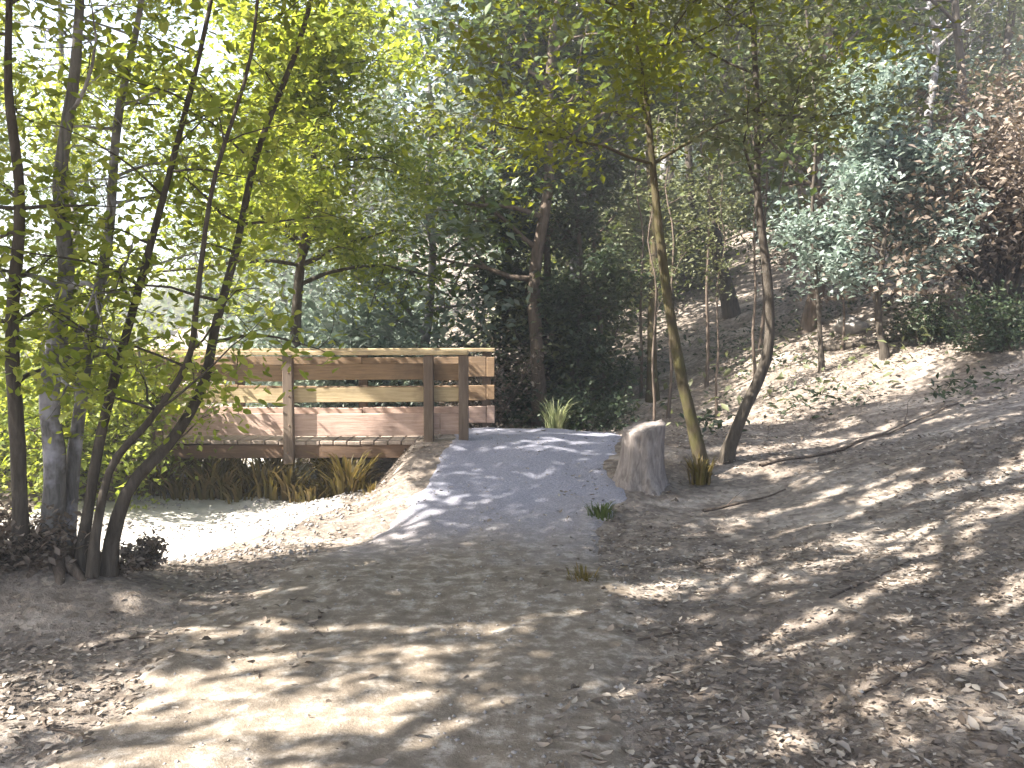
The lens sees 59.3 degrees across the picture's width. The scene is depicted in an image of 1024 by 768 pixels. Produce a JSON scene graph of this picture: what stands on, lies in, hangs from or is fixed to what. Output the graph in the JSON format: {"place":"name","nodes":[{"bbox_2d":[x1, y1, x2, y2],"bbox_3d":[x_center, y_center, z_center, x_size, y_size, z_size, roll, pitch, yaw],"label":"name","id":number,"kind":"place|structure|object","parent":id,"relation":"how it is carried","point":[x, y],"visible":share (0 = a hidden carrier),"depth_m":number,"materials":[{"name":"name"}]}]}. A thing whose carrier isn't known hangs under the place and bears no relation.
{"place":"outdoors","nodes":[
{"label":"outdoors","id":0,"kind":"place"},
{"bbox_2d":[0,458,342,563],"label":"creek bed","id":1,"kind":"object","parent":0,"point":[208,511],"visible":0.23,"depth_m":8.12,"materials":[{"name":"sand"}]},
{"bbox_2d":[131,456,188,496],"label":"weed","id":2,"kind":"object","parent":1,"relation":"on","point":[149,483],"visible":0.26,"depth_m":9.09,"materials":[{"name":"green plant"}]},
{"bbox_2d":[133,458,198,495],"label":"weed","id":3,"kind":"object","parent":1,"relation":"on","point":[165,483],"visible":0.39,"depth_m":9.12,"materials":[{"name":"green plant"}]},
{"bbox_2d":[151,467,209,501],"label":"weed","id":4,"kind":"object","parent":1,"relation":"on","point":[174,491],"visible":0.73,"depth_m":9.03,"materials":[{"name":"brown plant"}]},
{"bbox_2d":[160,455,238,499],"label":"weed","id":5,"kind":"object","parent":1,"relation":"on","point":[197,484],"visible":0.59,"depth_m":9.11,"materials":[{"name":"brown plant"}]},
{"bbox_2d":[166,465,236,499],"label":"weed","id":6,"kind":"object","parent":1,"relation":"on","point":[203,491],"visible":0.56,"depth_m":9.10,"materials":[{"name":"brown plant"}]},
{"bbox_2d":[163,456,251,486],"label":"weed","id":7,"kind":"object","parent":1,"relation":"on","point":[222,460],"visible":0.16,"depth_m":9.61,"materials":[{"name":"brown plant"}]},
{"bbox_2d":[170,458,263,499],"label":"weed","id":8,"kind":"object","parent":1,"relation":"on","point":[231,477],"visible":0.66,"depth_m":9.13,"materials":[{"name":"brown plant"}]},
{"bbox_2d":[210,478,258,503],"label":"weed","id":9,"kind":"object","parent":1,"relation":"on","point":[237,494],"visible":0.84,"depth_m":9.02,"materials":[{"name":"brown plant"}]},
{"bbox_2d":[220,456,313,497],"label":"weed","id":10,"kind":"object","parent":1,"relation":"on","point":[257,473],"visible":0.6,"depth_m":9.21,"materials":[{"name":"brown plant"}]},
{"bbox_2d":[227,461,309,500],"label":"weed","id":11,"kind":"object","parent":1,"relation":"on","point":[270,491],"visible":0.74,"depth_m":9.08,"materials":[{"name":"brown plant"}]},
{"bbox_2d":[244,458,327,501],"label":"weed","id":12,"kind":"object","parent":1,"relation":"on","point":[287,479],"visible":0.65,"depth_m":9.13,"materials":[{"name":"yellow plant"}]},
{"bbox_2d":[268,476,328,502],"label":"weed","id":13,"kind":"object","parent":1,"relation":"on","point":[296,496],"visible":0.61,"depth_m":9.03,"materials":[{"name":"brown plant"}]},
{"bbox_2d":[284,475,330,502],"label":"weed","id":14,"kind":"object","parent":1,"relation":"on","point":[310,495],"visible":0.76,"depth_m":9.03,"materials":[{"name":"yellow plant"}]},
{"bbox_2d":[293,458,353,482],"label":"weed","id":15,"kind":"object","parent":1,"relation":"on","point":[324,469],"visible":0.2,"depth_m":9.99,"materials":[{"name":"brown plant"}]},
{"bbox_2d":[300,471,358,497],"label":"weed","id":16,"kind":"object","parent":1,"relation":"on","point":[328,489],"visible":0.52,"depth_m":9.14,"materials":[{"name":"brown plant"}]},
{"bbox_2d":[0,426,1013,767],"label":"pebbles","id":17,"kind":"object","parent":1,"relation":"on","point":[294,526],"visible":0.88,"depth_m":6.49,"materials":[{"name":"grey stone"}]},
{"bbox_2d":[38,427,635,767],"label":"path","id":18,"kind":"structure","parent":0,"point":[378,716],"depth_m":4.50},
{"bbox_2d":[564,562,603,581],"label":"grass tuft","id":19,"kind":"object","parent":18,"relation":"on","point":[583,575],"visible":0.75,"depth_m":5.68,"materials":[{"name":"green plant"}]},
{"bbox_2d":[585,501,615,520],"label":"grass tuft","id":20,"kind":"object","parent":18,"relation":"on","point":[603,513],"visible":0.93,"depth_m":7.22,"materials":[{"name":"green plant"}]},
{"bbox_2d":[0,0,1004,324],"label":"sky","id":21,"kind":"structure","parent":0,"point":[28,40],"materials":[{"name":"white"}]},
{"bbox_2d":[0,154,1023,767],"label":"ground","id":22,"kind":"structure","parent":0,"point":[828,500],"depth_m":5.98,"materials":[{"name":"soil"}]},
{"bbox_2d":[0,48,56,372],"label":"thin tree","id":23,"kind":"object","parent":22,"relation":"on","point":[4,125],"visible":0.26,"depth_m":16.12,"materials":[{"name":"green plant"}]},
{"bbox_2d":[0,475,92,573],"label":"dry brush","id":24,"kind":"object","parent":22,"relation":"on","point":[6,549],"visible":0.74,"depth_m":5.26,"materials":[{"name":"brown plant"}]},
{"bbox_2d":[2,110,154,335],"bbox_3d":[-6.682,-1.808,13.679,2.476,5.000,1.880,2,4,34],"label":"thin tree","id":25,"kind":"object","parent":22,"relation":"on","point":[83,200],"visible":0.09,"depth_m":13.44,"materials":[{"name":"green plant"}]},
{"bbox_2d":[25,125,135,288],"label":"thin tree","id":26,"kind":"object","parent":22,"relation":"on","point":[103,182],"visible":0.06,"depth_m":31.64,"materials":[{"name":"green plant"}]},
{"bbox_2d":[0,258,184,500],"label":"bush","id":27,"kind":"object","parent":22,"relation":"on","point":[8,479],"visible":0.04,"depth_m":9.02,"materials":[{"name":"green plant"}]},
{"bbox_2d":[0,279,220,500],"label":"bush","id":28,"kind":"object","parent":22,"relation":"on","point":[26,380],"visible":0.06,"depth_m":8.48,"materials":[{"name":"green plant"}]},
{"bbox_2d":[0,0,233,315],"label":"tree","id":29,"kind":"object","parent":22,"relation":"on","point":[87,111],"visible":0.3,"depth_m":12.11,"materials":[{"name":"green plant"}]},
{"bbox_2d":[0,314,248,513],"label":"bush","id":30,"kind":"object","parent":22,"relation":"on","point":[35,454],"visible":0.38,"depth_m":8.43,"materials":[{"name":"green plant"}]},
{"bbox_2d":[100,530,169,572],"bbox_3d":[-2.299,1.021,5.504,0.435,0.249,0.418,0,3,0],"label":"dry brush","id":31,"kind":"object","parent":22,"relation":"on","point":[145,553],"visible":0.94,"depth_m":5.47,"materials":[{"name":"brown plant"}]},
{"bbox_2d":[125,102,261,348],"bbox_3d":[-8.300,-3.540,23.230,3.713,7.499,2.820,3,4,37],"label":"thin tree","id":32,"kind":"object","parent":22,"relation":"on","point":[175,223],"visible":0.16,"depth_m":22.91,"materials":[{"name":"green plant"}]},
{"bbox_2d":[0,0,400,584],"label":"multi stemmed tree","id":33,"kind":"object","parent":22,"relation":"on","point":[61,474],"visible":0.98,"depth_m":5.26,"materials":[{"name":"green plant"}]},
{"bbox_2d":[172,138,273,383],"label":"thin tree","id":34,"kind":"object","parent":22,"relation":"on","point":[214,287],"visible":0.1,"depth_m":18.18,"materials":[{"name":"green plant"}]},
{"bbox_2d":[154,23,363,347],"bbox_3d":[-5.178,-3.594,19.112,4.222,8.665,5.104,0,3,0],"label":"woodland tree","id":35,"kind":"object","parent":22,"relation":"on","point":[281,276],"visible":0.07,"depth_m":18.67,"materials":[{"name":"green plant"}]},
{"bbox_2d":[20,0,501,406],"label":"tree","id":36,"kind":"object","parent":22,"relation":"on","point":[347,241],"visible":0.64,"depth_m":10.78,"materials":[{"name":"green plant"}]},
{"bbox_2d":[87,348,494,464],"bbox_3d":[-2.475,0.207,9.954,4.550,1.186,1.457,0,3,0],"label":"footbridge","id":37,"kind":"object","parent":22,"relation":"on","point":[284,431],"visible":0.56,"depth_m":9.36,"materials":[{"name":"brown wood"}]},
{"bbox_2d":[250,146,348,338],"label":"woodland tree","id":38,"kind":"object","parent":22,"relation":"on","point":[293,271],"visible":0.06,"depth_m":26.27,"materials":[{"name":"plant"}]},
{"bbox_2d":[160,215,510,407],"bbox_3d":[-2.991,-0.754,14.267,4.520,3.677,5.808,3,4,39],"label":"understorey bush","id":39,"kind":"object","parent":22,"relation":"on","point":[327,325],"visible":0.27,"depth_m":13.56,"materials":[{"name":"green plant"}]},
{"bbox_2d":[294,447,383,494],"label":"weed","id":40,"kind":"object","parent":22,"relation":"on","point":[354,468],"visible":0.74,"depth_m":9.08,"materials":[{"name":"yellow plant"}]},
{"bbox_2d":[268,0,469,318],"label":"woodland tree","id":41,"kind":"object","parent":22,"relation":"on","point":[360,90],"visible":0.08,"depth_m":22.05,"materials":[{"name":"green plant"}]},
{"bbox_2d":[281,247,469,337],"bbox_3d":[-3.462,-2.080,23.878,5.796,3.669,4.511,-1,4,-18],"label":"understorey bush","id":42,"kind":"object","parent":22,"relation":"on","point":[412,311],"visible":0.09,"depth_m":23.53,"materials":[{"name":"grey plant"}]},
{"bbox_2d":[332,52,448,302],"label":"woodland tree","id":43,"kind":"object","parent":22,"relation":"on","point":[369,195],"visible":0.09,"depth_m":26.52,"materials":[{"name":"green plant"}]},
{"bbox_2d":[281,301,505,407],"bbox_3d":[-2.046,-0.189,13.587,3.545,2.174,3.611,2,4,32],"label":"bush","id":44,"kind":"object","parent":22,"relation":"on","point":[392,404],"visible":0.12,"depth_m":13.01,"materials":[{"name":"green plant"}]},
{"bbox_2d":[249,0,593,406],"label":"woodland tree","id":45,"kind":"object","parent":22,"relation":"on","point":[433,236],"visible":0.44,"depth_m":13.62,"materials":[{"name":"green plant"}]},
{"bbox_2d":[418,330,553,427],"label":"bush","id":46,"kind":"object","parent":22,"relation":"on","point":[501,408],"visible":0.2,"depth_m":12.02,"materials":[{"name":"green plant"}]},
{"bbox_2d":[417,19,559,318],"bbox_3d":[-0.350,-5.591,23.797,4.369,8.134,3.999,-1,4,-15],"label":"woodland tree","id":47,"kind":"object","parent":22,"relation":"on","point":[455,241],"visible":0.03,"depth_m":23.47,"materials":[{"name":"green plant"}]},
{"bbox_2d":[373,0,613,425],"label":"tree","id":48,"kind":"object","parent":22,"relation":"on","point":[492,140],"visible":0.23,"depth_m":13.69,"materials":[{"name":"green plant"}]},
{"bbox_2d":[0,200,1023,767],"bbox_3d":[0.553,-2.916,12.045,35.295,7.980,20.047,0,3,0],"label":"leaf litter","id":49,"kind":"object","parent":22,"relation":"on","point":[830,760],"visible":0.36,"depth_m":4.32,"materials":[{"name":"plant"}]},
{"bbox_2d":[863,648,961,693],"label":"twig","id":50,"kind":"object","parent":49,"relation":"on","point":[893,678],"visible":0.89,"depth_m":3.81,"materials":[{"name":"wood"}]},
{"bbox_2d":[0,328,1023,767],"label":"leaf drifts","id":51,"kind":"object","parent":22,"relation":"on","point":[972,722],"visible":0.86,"depth_m":3.88,"materials":[{"name":"plant"}]},
{"bbox_2d":[0,0,1023,354],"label":"wood","id":52,"kind":"object","parent":22,"relation":"on","point":[150,302],"visible":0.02,"depth_m":53.12,"materials":[{"name":"green plant"}]},
{"bbox_2d":[454,116,570,303],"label":"woodland tree","id":53,"kind":"object","parent":22,"relation":"on","point":[498,251],"depth_m":20.01,"materials":[{"name":"green plant"}]},
{"bbox_2d":[2,229,1023,469],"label":"ground plants","id":54,"kind":"object","parent":22,"relation":"on","point":[728,370],"visible":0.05,"depth_m":12.57,"materials":[{"name":"green plant"}]},
{"bbox_2d":[461,237,619,356],"bbox_3d":[0.522,-1.673,17.757,3.389,3.052,3.590,-3,5,-42],"label":"understorey bush","id":55,"kind":"object","parent":22,"relation":"on","point":[565,271],"visible":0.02,"depth_m":17.78,"materials":[{"name":"green plant"}]},
{"bbox_2d":[436,0,646,427],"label":"tree","id":56,"kind":"object","parent":22,"relation":"on","point":[514,267],"visible":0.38,"depth_m":13.57,"materials":[{"name":"green plant"}]},
{"bbox_2d":[333,0,756,427],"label":"woodland tree","id":57,"kind":"object","parent":22,"relation":"on","point":[536,245],"visible":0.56,"depth_m":13.10,"materials":[{"name":"green plant"}]},
{"bbox_2d":[529,398,574,428],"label":"grass tuft","id":58,"kind":"object","parent":22,"relation":"on","point":[557,419],"visible":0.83,"depth_m":10.66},
{"bbox_2d":[464,239,660,418],"bbox_3d":[0.633,-0.851,14.674,3.618,3.076,3.415,0,3,0],"label":"understorey bush","id":59,"kind":"object","parent":22,"relation":"on","point":[560,321],"visible":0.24,"depth_m":13.89,"materials":[{"name":"green plant"}]},
{"bbox_2d":[503,371,647,431],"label":"bush","id":60,"kind":"object","parent":22,"relation":"on","point":[574,421],"visible":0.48,"depth_m":11.44,"materials":[{"name":"green plant"}]},
{"bbox_2d":[356,0,800,389],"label":"woodland tree","id":61,"kind":"object","parent":22,"relation":"on","point":[429,97],"visible":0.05,"depth_m":14.80,"materials":[{"name":"green plant"}]},
{"bbox_2d":[496,23,666,420],"bbox_3d":[0.948,-2.247,13.632,2.165,6.052,2.734,-3,4,-38],"label":"tree","id":62,"kind":"object","parent":22,"relation":"on","point":[604,261],"visible":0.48,"depth_m":13.39,"materials":[{"name":"green plant"}]},
{"bbox_2d":[509,0,664,400],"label":"tree","id":63,"kind":"object","parent":22,"relation":"on","point":[593,244],"visible":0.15,"depth_m":13.81,"materials":[{"name":"green plant"}]},
{"bbox_2d":[496,2,697,331],"bbox_3d":[1.403,-4.329,16.973,3.977,8.089,4.345,-1,3,-11],"label":"woodland tree","id":64,"kind":"object","parent":22,"relation":"on","point":[614,231],"visible":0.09,"depth_m":16.89,"materials":[{"name":"green plant"}]},
{"bbox_2d":[612,419,669,495],"bbox_3d":[1.111,0.660,8.086,0.686,0.678,0.698,2,4,29],"label":"tree stump","id":65,"kind":"object","parent":22,"relation":"on","point":[641,465],"visible":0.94,"depth_m":7.91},
{"bbox_2d":[608,58,680,397],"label":"sapling","id":66,"kind":"object","parent":22,"relation":"on","point":[643,232],"visible":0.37,"depth_m":13.63,"materials":[{"name":"green plant"}]},
{"bbox_2d":[553,139,745,308],"bbox_3d":[2.937,-3.383,19.416,4.858,4.130,4.586,0,3,-5],"label":"understorey bush","id":67,"kind":"object","parent":22,"relation":"on","point":[697,278],"visible":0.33,"depth_m":18.73,"materials":[{"name":"green plant"}]},
{"bbox_2d":[557,0,750,402],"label":"tree","id":68,"kind":"object","parent":22,"relation":"on","point":[650,318],"visible":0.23,"depth_m":13.34,"materials":[{"name":"green plant"}]},
{"bbox_2d":[616,104,706,420],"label":"sapling","id":69,"kind":"object","parent":22,"relation":"on","point":[647,192],"visible":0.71,"depth_m":11.22,"materials":[{"name":"green plant"}]},
{"bbox_2d":[402,0,961,472],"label":"tree","id":70,"kind":"object","parent":22,"relation":"on","point":[638,60],"visible":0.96,"depth_m":7.68,"materials":[{"name":"green plant"}]},
{"bbox_2d":[636,32,742,418],"bbox_3d":[2.275,-2.147,12.480,1.691,5.591,1.272,-1,4,-21],"label":"sapling","id":71,"kind":"object","parent":22,"relation":"on","point":[686,236],"visible":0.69,"depth_m":12.37,"materials":[{"name":"green plant"}]},
{"bbox_2d":[598,0,784,289],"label":"woodland tree","id":72,"kind":"object","parent":22,"relation":"on","point":[689,162],"visible":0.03,"depth_m":19.57,"materials":[{"name":"green plant"}]},
{"bbox_2d":[641,175,746,267],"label":"understorey bush","id":73,"kind":"object","parent":22,"relation":"on","point":[727,233],"visible":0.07,"depth_m":21.59,"materials":[{"name":"green plant"}]},
{"bbox_2d":[605,0,785,206],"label":"woodland tree","id":74,"kind":"object","parent":22,"relation":"on","point":[662,165],"visible":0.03,"depth_m":22.75,"materials":[{"name":"green plant"}]},
{"bbox_2d":[680,454,723,484],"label":"grass tuft","id":75,"kind":"object","parent":22,"relation":"on","point":[700,474],"visible":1,"depth_m":8.09,"materials":[{"name":"green plant"}]},
{"bbox_2d":[662,0,752,387],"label":"sapling","id":76,"kind":"object","parent":22,"relation":"on","point":[706,382],"visible":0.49,"depth_m":13.40,"materials":[{"name":"green plant"}]},
{"bbox_2d":[682,118,756,417],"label":"sapling","id":77,"kind":"object","parent":22,"relation":"on","point":[722,263],"visible":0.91,"depth_m":11.56,"materials":[{"name":"green plant"}]},
{"bbox_2d":[702,489,785,511],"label":"fallen branch","id":78,"kind":"object","parent":22,"relation":"on","point":[724,506],"visible":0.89,"depth_m":7.60,"materials":[{"name":"wood"}]},
{"bbox_2d":[702,27,806,376],"bbox_3d":[3.302,-2.458,12.736,1.522,5.032,1.145,2,4,24],"label":"sapling","id":79,"kind":"object","parent":22,"relation":"on","point":[727,200],"visible":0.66,"depth_m":12.81,"materials":[{"name":"green plant"}]},
{"bbox_2d":[677,1,845,241],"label":"woodland tree","id":80,"kind":"object","parent":22,"relation":"on","point":[756,232],"visible":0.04,"depth_m":21.86,"materials":[{"name":"green plant"}]},
{"bbox_2d":[549,0,1005,464],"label":"tree","id":81,"kind":"object","parent":22,"relation":"on","point":[729,446],"visible":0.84,"depth_m":8.36,"materials":[{"name":"green plant"}]},
{"bbox_2d":[718,0,840,348],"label":"sapling","id":82,"kind":"object","parent":22,"relation":"on","point":[760,340],"visible":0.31,"depth_m":14.03,"materials":[{"name":"green plant"}]},
{"bbox_2d":[590,0,981,334],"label":"woodland tree","id":83,"kind":"object","parent":22,"relation":"on","point":[808,322],"visible":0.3,"depth_m":13.77,"materials":[{"name":"green plant"}]},
{"bbox_2d":[664,0,909,270],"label":"woodland tree","id":84,"kind":"object","parent":22,"relation":"on","point":[791,255],"visible":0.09,"depth_m":18.14,"materials":[{"name":"green plant"}]},
{"bbox_2d":[701,0,923,319],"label":"woodland tree","id":85,"kind":"object","parent":22,"relation":"on","point":[730,308],"visible":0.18,"depth_m":16.18,"materials":[{"name":"green plant"}]},
{"bbox_2d":[738,140,897,253],"bbox_3d":[6.838,-4.099,19.643,3.393,2.760,4.359,0,3,6],"label":"understorey bush","id":86,"kind":"object","parent":22,"relation":"on","point":[794,199],"visible":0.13,"depth_m":18.89,"materials":[{"name":"green plant"}]},
{"bbox_2d":[622,172,1023,437],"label":"herbs","id":87,"kind":"object","parent":22,"relation":"on","point":[716,422],"visible":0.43,"depth_m":12.92,"materials":[{"name":"green plant"}]},
{"bbox_2d":[757,0,926,372],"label":"tree","id":88,"kind":"object","parent":22,"relation":"on","point":[821,361],"visible":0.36,"depth_m":12.07,"materials":[{"name":"green plant"}]},
{"bbox_2d":[818,137,868,350],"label":"sapling","id":89,"kind":"object","parent":22,"relation":"on","point":[844,320],"visible":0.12,"depth_m":13.08,"materials":[{"name":"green plant"}]},
{"bbox_2d":[833,315,869,334],"bbox_3d":[5.124,-0.880,13.614,0.524,0.342,0.624,1,4,14],"label":"stone","id":90,"kind":"object","parent":22,"relation":"on","point":[853,324],"visible":0.87,"depth_m":13.45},
{"bbox_2d":[759,396,958,466],"bbox_3d":[3.561,0.458,9.089,2.776,0.577,0.370,-2,4,-34],"label":"fallen branch","id":91,"kind":"object","parent":22,"relation":"on","point":[817,454],"visible":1,"depth_m":8.93,"materials":[{"name":"wood"}]},
{"bbox_2d":[746,21,1023,321],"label":"bush","id":92,"kind":"object","parent":22,"relation":"on","point":[1007,259],"visible":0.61,"depth_m":11.92,"materials":[{"name":"green plant"}]},
{"bbox_2d":[752,28,1022,360],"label":"tree","id":93,"kind":"object","parent":22,"relation":"on","point":[860,174],"visible":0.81,"depth_m":11.58,"materials":[{"name":"green plant"}]},
{"bbox_2d":[813,0,967,209],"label":"woodland tree","id":94,"kind":"object","parent":22,"relation":"on","point":[958,44],"visible":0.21,"depth_m":18.47,"materials":[{"name":"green plant"}]},
{"bbox_2d":[823,315,1012,350],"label":"fallen branch","id":95,"kind":"object","parent":22,"relation":"on","point":[851,345],"visible":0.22,"depth_m":12.98,"materials":[{"name":"wood"}]},
{"bbox_2d":[883,290,973,344],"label":"bush","id":96,"kind":"object","parent":22,"relation":"on","point":[912,329],"visible":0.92,"depth_m":11.66,"materials":[{"name":"green plant"}]},
{"bbox_2d":[845,0,1023,182],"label":"woodland tree","id":97,"kind":"object","parent":22,"relation":"on","point":[937,44],"visible":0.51,"depth_m":21.73,"materials":[{"name":"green plant"}]},
{"bbox_2d":[896,35,1013,137],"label":"understorey bush","id":98,"kind":"object","parent":22,"relation":"on","point":[986,61],"visible":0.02,"depth_m":24.93,"materials":[{"name":"green plant"}]},
{"bbox_2d":[890,0,1023,121],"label":"woodland tree","id":99,"kind":"object","parent":22,"relation":"on","point":[967,47],"visible":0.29,"depth_m":23.79,"materials":[{"name":"green plant"}]},
{"bbox_2d":[898,41,1023,160],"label":"understorey bush","id":100,"kind":"object","parent":22,"relation":"on","point":[981,59],"visible":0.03,"depth_m":23.13,"materials":[{"name":"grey plant"}]},
{"bbox_2d":[935,283,987,309],"bbox_3d":[6.620,-1.271,13.244,0.750,0.420,0.894,1,3,9],"label":"stone","id":101,"kind":"object","parent":22,"relation":"on","point":[950,303],"visible":0.26,"depth_m":13.01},
{"bbox_2d":[919,0,1023,37],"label":"woodland tree","id":102,"kind":"object","parent":22,"relation":"on","point":[987,6],"visible":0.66,"depth_m":19.56,"materials":[{"name":"green plant"}]},
{"bbox_2d":[928,37,1023,165],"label":"understorey bush","id":103,"kind":"object","parent":22,"relation":"on","point":[985,87],"visible":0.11,"depth_m":20.77,"materials":[{"name":"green plant"}]},
{"bbox_2d":[930,277,1023,353],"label":"bush","id":104,"kind":"object","parent":22,"relation":"on","point":[989,339],"visible":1,"depth_m":10.75,"materials":[{"name":"green plant"}]},
{"bbox_2d":[934,26,1023,115],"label":"understorey bush","id":105,"kind":"object","parent":22,"relation":"on","point":[1001,56],"visible":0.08,"depth_m":22.46,"materials":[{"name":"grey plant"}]},
{"bbox_2d":[1000,0,1016,102],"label":"woodland tree","id":106,"kind":"object","parent":22,"relation":"on","point":[1008,36],"visible":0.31,"depth_m":22.33,"materials":[{"name":"grey plant"}]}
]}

